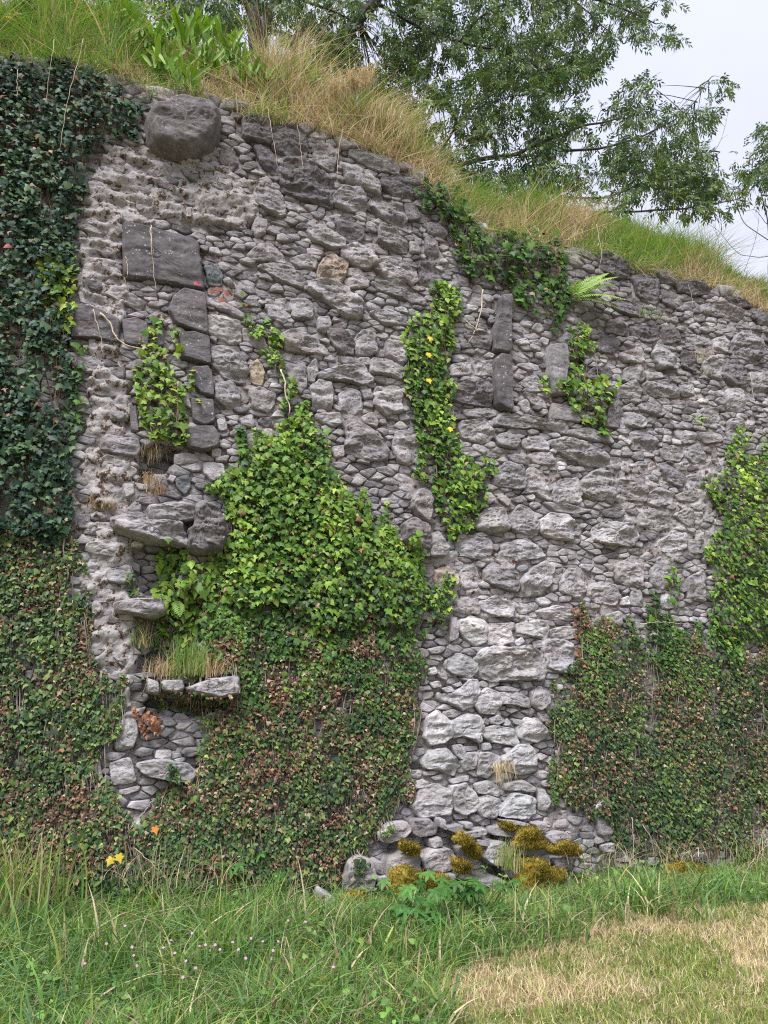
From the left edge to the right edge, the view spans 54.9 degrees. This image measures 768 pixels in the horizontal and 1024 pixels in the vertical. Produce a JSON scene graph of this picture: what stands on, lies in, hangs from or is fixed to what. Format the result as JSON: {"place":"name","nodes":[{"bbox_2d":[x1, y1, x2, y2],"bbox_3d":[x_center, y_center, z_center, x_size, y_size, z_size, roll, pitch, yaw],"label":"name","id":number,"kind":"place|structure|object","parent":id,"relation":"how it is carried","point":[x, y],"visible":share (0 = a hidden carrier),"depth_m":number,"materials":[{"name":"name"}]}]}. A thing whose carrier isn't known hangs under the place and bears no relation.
{"place":"outdoors","nodes":[
{"label":"outdoors","id":0,"kind":"place"},
{"bbox_2d":[138,654,234,678],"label":"straw tuft","id":1,"kind":"object","parent":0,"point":[208,669],"visible":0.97,"depth_m":6.45,"materials":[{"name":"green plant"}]},
{"bbox_2d":[0,0,767,312],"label":"earth bank","id":2,"kind":"structure","parent":0,"point":[239,123],"depth_m":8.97,"materials":[{"name":"green plant"}]},
{"bbox_2d":[1,0,86,28],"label":"leafy weed","id":3,"kind":"object","parent":2,"relation":"on","point":[31,1],"visible":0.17,"depth_m":8.34,"materials":[{"name":"green plant"}]},
{"bbox_2d":[59,0,116,26],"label":"leafy weed","id":4,"kind":"object","parent":2,"relation":"on","point":[87,5],"visible":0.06,"depth_m":8.74,"materials":[{"name":"green plant"}]},
{"bbox_2d":[104,0,147,33],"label":"dock plant","id":5,"kind":"object","parent":2,"relation":"on","point":[131,11],"visible":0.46,"depth_m":8.64,"materials":[{"name":"green plant"}]},
{"bbox_2d":[104,0,169,19],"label":"leafy weed","id":6,"kind":"object","parent":2,"relation":"on","point":[153,7],"visible":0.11,"depth_m":9.60,"materials":[{"name":"green plant"}]},
{"bbox_2d":[127,13,163,48],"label":"dock plant","id":7,"kind":"object","parent":2,"relation":"on","point":[141,31],"visible":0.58,"depth_m":8.50,"materials":[{"name":"green plant"}]},
{"bbox_2d":[136,16,178,54],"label":"dock plant","id":8,"kind":"object","parent":2,"relation":"on","point":[157,30],"visible":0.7,"depth_m":8.45,"materials":[{"name":"green plant"}]},
{"bbox_2d":[134,34,194,77],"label":"dock plant","id":9,"kind":"object","parent":2,"relation":"on","point":[158,62],"visible":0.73,"depth_m":8.17,"materials":[{"name":"green plant"}]},
{"bbox_2d":[157,2,204,42],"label":"dock plant","id":10,"kind":"object","parent":2,"relation":"on","point":[173,29],"visible":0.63,"depth_m":9.10,"materials":[{"name":"green plant"}]},
{"bbox_2d":[167,52,212,91],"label":"dock plant","id":11,"kind":"object","parent":2,"relation":"on","point":[193,74],"visible":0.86,"depth_m":8.01,"materials":[{"name":"green plant"}]},
{"bbox_2d":[171,3,213,55],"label":"dock plant","id":12,"kind":"object","parent":2,"relation":"on","point":[194,30],"visible":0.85,"depth_m":8.77,"materials":[{"name":"green plant"}]},
{"bbox_2d":[183,4,217,46],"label":"dock plant","id":13,"kind":"object","parent":2,"relation":"on","point":[206,19],"visible":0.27,"depth_m":9.53,"materials":[{"name":"green plant"}]},
{"bbox_2d":[190,40,225,78],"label":"dock plant","id":14,"kind":"object","parent":2,"relation":"on","point":[207,56],"visible":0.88,"depth_m":8.47,"materials":[{"name":"green plant"}]},
{"bbox_2d":[201,13,243,52],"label":"dock plant","id":15,"kind":"object","parent":2,"relation":"on","point":[234,33],"visible":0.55,"depth_m":9.32,"materials":[{"name":"green plant"}]},
{"bbox_2d":[216,32,240,70],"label":"dock plant","id":16,"kind":"object","parent":2,"relation":"on","point":[229,56],"visible":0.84,"depth_m":8.81,"materials":[{"name":"green plant"}]},
{"bbox_2d":[226,30,254,68],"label":"dock plant","id":17,"kind":"object","parent":2,"relation":"on","point":[243,46],"visible":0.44,"depth_m":9.08,"materials":[{"name":"green plant"}]},
{"bbox_2d":[229,47,266,82],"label":"dock plant","id":18,"kind":"object","parent":2,"relation":"on","point":[242,74],"visible":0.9,"depth_m":8.74,"materials":[{"name":"green plant"}]},
{"bbox_2d":[251,59,285,91],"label":"dock plant","id":19,"kind":"object","parent":2,"relation":"on","point":[271,71],"visible":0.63,"depth_m":8.89,"materials":[{"name":"green plant"}]},
{"bbox_2d":[138,0,425,143],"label":"ash tree","id":20,"kind":"object","parent":2,"relation":"on","point":[284,13],"visible":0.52,"depth_m":12.09,"materials":[{"name":"green plant"}]},
{"bbox_2d":[246,0,347,64],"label":"straw bunch","id":21,"kind":"object","parent":2,"relation":"on","point":[298,48],"visible":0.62,"depth_m":9.64,"materials":[{"name":"beige plant"}]},
{"bbox_2d":[289,52,314,79],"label":"dock plant","id":22,"kind":"object","parent":2,"relation":"on","point":[304,66],"visible":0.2,"depth_m":9.55,"materials":[{"name":"green plant"}]},
{"bbox_2d":[301,66,328,90],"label":"dock plant","id":23,"kind":"object","parent":2,"relation":"on","point":[314,80],"visible":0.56,"depth_m":9.32,"materials":[{"name":"green plant"}]},
{"bbox_2d":[311,47,394,104],"bbox_3d":[-0.330,-5.227,8.688,1.041,0.701,1.168,-14,-21,40],"label":"straw bunch","id":24,"kind":"object","parent":2,"relation":"on","point":[354,84],"visible":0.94,"depth_m":8.97,"materials":[{"name":"beige plant"}]},
{"bbox_2d":[358,70,458,148],"bbox_3d":[0.454,-4.918,9.174,1.552,0.724,1.043,0,-16,0],"label":"straw bunch","id":25,"kind":"object","parent":2,"relation":"on","point":[395,124],"visible":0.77,"depth_m":9.11,"materials":[{"name":"beige plant"}]},
{"bbox_2d":[319,0,692,104],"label":"ash tree","id":26,"kind":"object","parent":2,"relation":"on","point":[583,68],"visible":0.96,"depth_m":13.15,"materials":[{"name":"green plant"}]},
{"bbox_2d":[387,58,767,231],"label":"ash tree","id":27,"kind":"object","parent":2,"relation":"on","point":[689,176],"visible":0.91,"depth_m":12.90,"materials":[{"name":"green plant"}]},
{"bbox_2d":[712,122,767,257],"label":"ash sapling","id":28,"kind":"object","parent":2,"relation":"on","point":[763,169],"visible":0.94,"depth_m":14.29,"materials":[{"name":"green plant"}]},
{"bbox_2d":[1,862,767,1023],"bbox_3d":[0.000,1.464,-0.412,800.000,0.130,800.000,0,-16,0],"label":"ground","id":29,"kind":"structure","parent":0,"point":[608,964],"depth_m":4.70,"materials":[{"name":"beige plant"}]},
{"bbox_2d":[0,812,112,922],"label":"tall grass","id":30,"kind":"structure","parent":29,"relation":"on","point":[15,873],"depth_m":5.37,"materials":[{"name":"green plant"}]},
{"bbox_2d":[131,946,132,1019],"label":"pink flower","id":31,"kind":"object","parent":29,"relation":"on","point":[131,981],"visible":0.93,"depth_m":4.08,"materials":[{"name":"green plant"}]},
{"bbox_2d":[130,954,134,1018],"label":"pink flower","id":32,"kind":"object","parent":29,"relation":"on","point":[133,955],"visible":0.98,"depth_m":4.09,"materials":[{"name":"green plant"}]},
{"bbox_2d":[136,964,139,1010],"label":"pink flower","id":33,"kind":"object","parent":29,"relation":"on","point":[138,985],"visible":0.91,"depth_m":3.80,"materials":[{"name":"green plant"}]},
{"bbox_2d":[61,829,272,897],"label":"dry weeds","id":34,"kind":"object","parent":29,"relation":"on","point":[188,872],"visible":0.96,"depth_m":5.88,"materials":[{"name":"beige plant"}]},
{"bbox_2d":[106,856,114,866],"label":"yellow leaf","id":35,"kind":"object","parent":34,"relation":"attached to","point":[109,860],"visible":0.92,"depth_m":5.85,"materials":[{"name":"yellow plant"}]},
{"bbox_2d":[115,853,123,862],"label":"yellow leaf","id":36,"kind":"object","parent":34,"relation":"attached to","point":[119,856],"visible":1,"depth_m":5.87,"materials":[{"name":"yellow plant"}]},
{"bbox_2d":[134,848,172,891],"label":"dry stalk","id":37,"kind":"object","parent":34,"relation":"on","point":[153,865],"visible":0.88,"depth_m":5.86,"materials":[{"name":"beige plant"}]},
{"bbox_2d":[166,939,171,995],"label":"pink flower","id":38,"kind":"object","parent":29,"relation":"on","point":[168,965],"visible":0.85,"depth_m":4.20,"materials":[{"name":"green plant"}]},
{"bbox_2d":[169,942,170,997],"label":"pink flower","id":39,"kind":"object","parent":29,"relation":"on","point":[170,967],"visible":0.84,"depth_m":4.20,"materials":[{"name":"green plant"}]},
{"bbox_2d":[178,975,184,1018],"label":"pink flower","id":40,"kind":"object","parent":29,"relation":"on","point":[180,993],"visible":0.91,"depth_m":3.82,"materials":[{"name":"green plant"}]},
{"bbox_2d":[184,932,192,996],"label":"pink flower","id":41,"kind":"object","parent":29,"relation":"on","point":[189,958],"visible":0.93,"depth_m":4.38,"materials":[{"name":"green plant"}]},
{"bbox_2d":[199,944,206,993],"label":"pink flower","id":42,"kind":"object","parent":29,"relation":"on","point":[205,945],"visible":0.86,"depth_m":4.26,"materials":[{"name":"green plant"}]},
{"bbox_2d":[230,941,233,996],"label":"pink flower","id":43,"kind":"object","parent":29,"relation":"on","point":[232,942],"visible":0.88,"depth_m":4.27,"materials":[{"name":"green plant"}]},
{"bbox_2d":[233,948,239,1006],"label":"pink flower","id":44,"kind":"object","parent":29,"relation":"on","point":[238,949],"visible":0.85,"depth_m":4.16,"materials":[{"name":"green plant"}]},
{"bbox_2d":[213,851,284,892],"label":"herb","id":45,"kind":"object","parent":29,"relation":"on","point":[240,866],"visible":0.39,"depth_m":6.20,"materials":[{"name":"green plant"}]},
{"bbox_2d":[250,937,252,994],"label":"pink flower","id":46,"kind":"object","parent":29,"relation":"on","point":[251,955],"visible":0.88,"depth_m":4.30,"materials":[{"name":"green plant"}]},
{"bbox_2d":[278,919,288,975],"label":"pink flower","id":47,"kind":"object","parent":29,"relation":"on","point":[283,945],"visible":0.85,"depth_m":4.52,"materials":[{"name":"green plant"}]},
{"bbox_2d":[289,957,291,1017],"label":"pink flower","id":48,"kind":"object","parent":29,"relation":"on","point":[289,990],"visible":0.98,"depth_m":3.83,"materials":[{"name":"green plant"}]},
{"bbox_2d":[331,966,334,1020],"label":"pink flower","id":49,"kind":"object","parent":29,"relation":"on","point":[333,985],"visible":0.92,"depth_m":3.74,"materials":[{"name":"green plant"}]},
{"bbox_2d":[341,887,376,905],"bbox_3d":[-0.165,3.313,6.204,0.524,0.312,0.349,4,-16,-15],"label":"moss cushion","id":50,"kind":"object","parent":29,"relation":"on","point":[353,893],"visible":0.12,"depth_m":6.27,"materials":[{"name":"yellow plant"}]},
{"bbox_2d":[0,54,767,921],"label":"rubble wall","id":51,"kind":"structure","parent":29,"relation":"on","point":[332,264],"depth_m":7.83,"materials":[{"name":"stone"}]},
{"bbox_2d":[46,41,53,103],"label":"dry stalk","id":52,"kind":"object","parent":51,"relation":"attached to","point":[50,68],"visible":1,"depth_m":7.41,"materials":[{"name":"beige plant"}]},
{"bbox_2d":[32,240,79,333],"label":"ivy","id":53,"kind":"object","parent":51,"relation":"attached to","point":[58,285],"visible":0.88,"depth_m":7.02,"materials":[{"name":"green plant"}]},
{"bbox_2d":[59,40,82,150],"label":"dry stalk","id":54,"kind":"object","parent":51,"relation":"attached to","point":[69,92],"visible":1,"depth_m":7.36,"materials":[{"name":"beige plant"}]},
{"bbox_2d":[0,47,146,552],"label":"ivy","id":55,"kind":"object","parent":51,"relation":"attached to","point":[41,525],"visible":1,"depth_m":6.95,"materials":[{"name":"green plant"}]},
{"bbox_2d":[70,342,88,430],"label":"ivy","id":56,"kind":"object","parent":51,"relation":"attached to","point":[78,370],"visible":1,"depth_m":6.89,"materials":[{"name":"green plant"}]},
{"bbox_2d":[71,493,132,513],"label":"straw tuft","id":57,"kind":"object","parent":51,"relation":"on","point":[109,504],"visible":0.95,"depth_m":6.68,"materials":[{"name":"beige plant"}]},
{"bbox_2d":[0,515,231,913],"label":"ivy","id":58,"kind":"object","parent":51,"relation":"attached to","point":[33,772],"visible":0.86,"depth_m":6.10,"materials":[{"name":"green plant"}]},
{"bbox_2d":[99,312,142,348],"bbox_3d":[-2.525,-1.743,7.110,0.425,0.324,0.029,5,-17,-18],"label":"ivy root","id":59,"kind":"object","parent":51,"relation":"attached to","point":[115,334],"visible":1,"depth_m":7.09,"materials":[{"name":"beige plant"}]},
{"bbox_2d":[121,617,163,650],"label":"grass tuft","id":60,"kind":"object","parent":51,"relation":"on","point":[142,644],"visible":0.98,"depth_m":6.51,"materials":[{"name":"beige plant"}]},
{"bbox_2d":[131,707,161,739],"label":"ivy","id":61,"kind":"object","parent":51,"relation":"attached to","point":[152,718],"visible":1,"depth_m":6.34,"materials":[{"name":"brown plant"}]},
{"bbox_2d":[140,442,166,471],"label":"straw tuft","id":62,"kind":"object","parent":51,"relation":"attached to","point":[152,448],"visible":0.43,"depth_m":7.07,"materials":[{"name":"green plant"}]},
{"bbox_2d":[136,470,171,496],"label":"straw tuft","id":63,"kind":"object","parent":51,"relation":"on","point":[149,479],"visible":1,"depth_m":6.88,"materials":[{"name":"beige plant"}]},
{"bbox_2d":[132,316,200,448],"bbox_3d":[-2.104,-1.275,7.172,0.692,1.346,0.215,5,-16,-17],"label":"ivy","id":64,"kind":"object","parent":51,"relation":"attached to","point":[154,371],"visible":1,"depth_m":7.11,"materials":[{"name":"green plant"}]},
{"bbox_2d":[150,538,219,650],"bbox_3d":[-1.795,0.793,6.737,0.587,1.003,0.395,10,-18,-31],"label":"ivy","id":65,"kind":"object","parent":51,"relation":"attached to","point":[184,567],"visible":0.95,"depth_m":6.77,"materials":[{"name":"green plant"}]},
{"bbox_2d":[166,584,190,616],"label":"fern","id":66,"kind":"object","parent":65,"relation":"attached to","point":[175,604],"visible":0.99,"depth_m":6.62,"materials":[{"name":"green plant"}]},
{"bbox_2d":[158,632,216,679],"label":"grass tuft","id":67,"kind":"object","parent":51,"relation":"on","point":[190,667],"visible":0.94,"depth_m":6.51,"materials":[{"name":"green plant"}]},
{"bbox_2d":[280,369,289,416],"bbox_3d":[-0.997,-1.200,7.438,0.124,0.496,0.030,6,-17,-19],"label":"ivy root","id":68,"kind":"object","parent":51,"relation":"attached to","point":[285,390],"visible":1,"depth_m":7.45,"materials":[{"name":"beige plant"}]},
{"bbox_2d":[141,584,431,905],"bbox_3d":[-0.783,2.058,6.588,2.732,2.864,0.487,4,-16,-15],"label":"ivy","id":69,"kind":"object","parent":51,"relation":"attached to","point":[234,762],"visible":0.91,"depth_m":6.65,"materials":[{"name":"green plant"}]},
{"bbox_2d":[151,825,159,834],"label":"orange leaf","id":70,"kind":"object","parent":69,"relation":"attached to","point":[155,829],"visible":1,"depth_m":6.01,"materials":[{"name":"orange plant"}]},
{"bbox_2d":[204,292,457,663],"bbox_3d":[-0.448,-0.389,7.418,2.608,3.778,0.316,5,-17,-18],"label":"ivy","id":71,"kind":"object","parent":51,"relation":"attached to","point":[270,494],"visible":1,"depth_m":7.18,"materials":[{"name":"green plant"}]},
{"bbox_2d":[396,838,428,857],"bbox_3d":[0.249,2.970,6.537,0.300,0.206,0.314,-11,-19,34],"label":"moss cushion","id":72,"kind":"object","parent":51,"relation":"on","point":[410,848],"visible":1,"depth_m":6.54,"materials":[{"name":"yellow plant"}]},
{"bbox_2d":[385,861,455,899],"bbox_3d":[0.343,3.208,6.422,0.694,0.340,0.348,3,-16,-11],"label":"moss cushion","id":73,"kind":"object","parent":51,"relation":"on","point":[398,875],"visible":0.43,"depth_m":6.41,"materials":[{"name":"yellow plant"}]},
{"bbox_2d":[400,279,498,541],"bbox_3d":[0.732,-1.196,8.118,1.135,3.120,0.206,5,-16,-17],"label":"ivy","id":74,"kind":"object","parent":51,"relation":"attached to","point":[436,385],"visible":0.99,"depth_m":8.04,"materials":[{"name":"green plant"}]},
{"bbox_2d":[449,853,474,876],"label":"moss cushion","id":75,"kind":"object","parent":51,"relation":"on","point":[461,866],"visible":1,"depth_m":6.62,"materials":[{"name":"yellow plant"}]},
{"bbox_2d":[447,827,483,861],"bbox_3d":[0.795,3.012,6.666,0.445,0.322,0.333,6,-17,-19],"label":"moss cushion","id":76,"kind":"object","parent":51,"relation":"on","point":[467,844],"visible":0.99,"depth_m":6.68,"materials":[{"name":"yellow plant"}]},
{"bbox_2d":[467,289,483,344],"bbox_3d":[1.048,-2.234,8.463,0.233,0.750,0.023,6,-17,-19],"label":"stick","id":77,"kind":"object","parent":51,"relation":"attached to","point":[480,311],"visible":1,"depth_m":8.51,"materials":[{"name":"beige wood"}]},
{"bbox_2d":[413,177,575,333],"bbox_3d":[1.387,-3.082,8.863,2.144,1.818,0.260,5,-17,-19],"label":"ivy","id":78,"kind":"object","parent":51,"relation":"attached to","point":[516,291],"visible":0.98,"depth_m":8.91,"materials":[{"name":"green plant"}]},
{"bbox_2d":[490,759,517,791],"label":"straw tuft","id":79,"kind":"object","parent":51,"relation":"on","point":[497,770],"visible":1,"depth_m":7.19,"materials":[{"name":"beige plant"}]},
{"bbox_2d":[495,818,518,832],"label":"moss cushion","id":80,"kind":"object","parent":51,"relation":"on","point":[508,826],"visible":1,"depth_m":6.98,"materials":[{"name":"yellow plant"}]},
{"bbox_2d":[489,836,532,872],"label":"grass tuft","id":81,"kind":"object","parent":51,"relation":"on","point":[509,861],"visible":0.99,"depth_m":6.76,"materials":[{"name":"green plant"}]},
{"bbox_2d":[509,823,551,851],"bbox_3d":[1.390,3.049,6.925,0.510,0.272,0.308,0,-16,0],"label":"moss cushion","id":82,"kind":"object","parent":51,"relation":"on","point":[530,835],"visible":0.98,"depth_m":6.91,"materials":[{"name":"yellow plant"}]},
{"bbox_2d":[544,837,588,858],"bbox_3d":[1.746,3.209,7.054,0.538,0.214,0.310,0,-16,0],"label":"moss cushion","id":83,"kind":"object","parent":51,"relation":"on","point":[558,848],"visible":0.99,"depth_m":7.04,"materials":[{"name":"yellow plant"}]},
{"bbox_2d":[570,608,584,672],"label":"ivy","id":84,"kind":"object","parent":51,"relation":"attached to","point":[575,621],"visible":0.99,"depth_m":7.93,"materials":[{"name":"green plant"}]},
{"bbox_2d":[538,321,621,435],"bbox_3d":[2.348,-1.637,8.876,1.174,1.532,0.229,5,-17,-19],"label":"ivy","id":85,"kind":"object","parent":51,"relation":"attached to","point":[583,340],"visible":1,"depth_m":8.84,"materials":[{"name":"green plant"}]},
{"bbox_2d":[569,273,624,307],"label":"fern","id":86,"kind":"object","parent":51,"relation":"attached to","point":[586,284],"visible":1,"depth_m":9.08,"materials":[{"name":"green plant"}]},
{"bbox_2d":[637,301,670,321],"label":"grass tuft","id":87,"kind":"object","parent":51,"relation":"on","point":[648,312],"visible":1,"depth_m":9.49,"materials":[{"name":"beige plant"}]},
{"bbox_2d":[545,600,767,865],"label":"ivy","id":88,"kind":"object","parent":51,"relation":"attached to","point":[569,770],"visible":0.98,"depth_m":7.93,"materials":[{"name":"green plant"}]},
{"bbox_2d":[645,558,681,624],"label":"ivy","id":89,"kind":"object","parent":51,"relation":"attached to","point":[656,601],"visible":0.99,"depth_m":8.43,"materials":[{"name":"green plant"}]},
{"bbox_2d":[688,414,707,424],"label":"fern","id":90,"kind":"object","parent":51,"relation":"attached to","point":[697,418],"visible":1,"depth_m":9.23,"materials":[{"name":"green plant"}]},
{"bbox_2d":[692,347,712,379],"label":"grass tuft","id":91,"kind":"object","parent":51,"relation":"on","point":[706,357],"visible":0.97,"depth_m":9.57,"materials":[{"name":"beige plant"}]},
{"bbox_2d":[700,425,767,666],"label":"ivy","id":92,"kind":"object","parent":51,"relation":"attached to","point":[758,579],"visible":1,"depth_m":8.88,"materials":[{"name":"green plant"}]},
{"bbox_2d":[0,851,767,1023],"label":"long grass","id":93,"kind":"structure","parent":29,"relation":"on","point":[70,936],"depth_m":4.86,"materials":[{"name":"green plant"}]},
{"bbox_2d":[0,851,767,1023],"bbox_3d":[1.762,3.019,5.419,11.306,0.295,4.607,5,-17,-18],"label":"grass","id":94,"kind":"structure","parent":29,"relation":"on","point":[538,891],"depth_m":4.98,"materials":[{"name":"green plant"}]},
{"bbox_2d":[0,849,767,1023],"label":"weeds","id":95,"kind":"object","parent":29,"relation":"on","point":[373,994],"visible":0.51,"depth_m":4.65,"materials":[{"name":"green plant"}]},
{"bbox_2d":[369,870,476,919],"bbox_3d":[0.316,3.018,5.802,0.895,0.383,0.571,0,-16,0],"label":"herb","id":96,"kind":"object","parent":29,"relation":"on","point":[419,881],"visible":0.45,"depth_m":5.80,"materials":[{"name":"green plant"}]},
{"bbox_2d":[388,880,467,936],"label":"herb","id":97,"kind":"object","parent":29,"relation":"on","point":[401,910],"visible":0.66,"depth_m":5.38,"materials":[{"name":"green plant"}]},
{"bbox_2d":[432,878,523,920],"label":"herb","id":98,"kind":"object","parent":29,"relation":"on","point":[501,905],"visible":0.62,"depth_m":5.59,"materials":[{"name":"green plant"}]},
{"bbox_2d":[511,853,568,890],"bbox_3d":[1.472,3.356,6.806,0.775,0.403,0.358,8,-18,-28],"label":"moss cushion","id":99,"kind":"object","parent":29,"relation":"on","point":[531,867],"visible":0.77,"depth_m":6.78,"materials":[{"name":"yellow plant"}]},
{"bbox_2d":[555,835,696,877],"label":"dry weeds","id":100,"kind":"object","parent":29,"relation":"on","point":[624,854],"visible":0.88,"depth_m":7.14,"materials":[{"name":"green plant"}]},
{"bbox_2d":[662,859,713,877],"bbox_3d":[3.093,3.595,7.373,0.650,0.261,0.335,3,-16,-12],"label":"moss cushion","id":101,"kind":"object","parent":29,"relation":"on","point":[680,866],"visible":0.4,"depth_m":7.38,"materials":[{"name":"yellow plant"}]},
{"bbox_2d":[708,826,767,869],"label":"dry weeds","id":102,"kind":"object","parent":29,"relation":"on","point":[753,847],"visible":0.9,"depth_m":7.67,"materials":[{"name":"green plant"}]},
{"bbox_2d":[6,0,767,285],"label":"sky","id":103,"kind":"structure","parent":0,"point":[730,37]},
{"bbox_2d":[635,828,734,867],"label":"dry weeds","id":104,"kind":"object","parent":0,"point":[687,855],"visible":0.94,"depth_m":7.46,"materials":[{"name":"green plant"}]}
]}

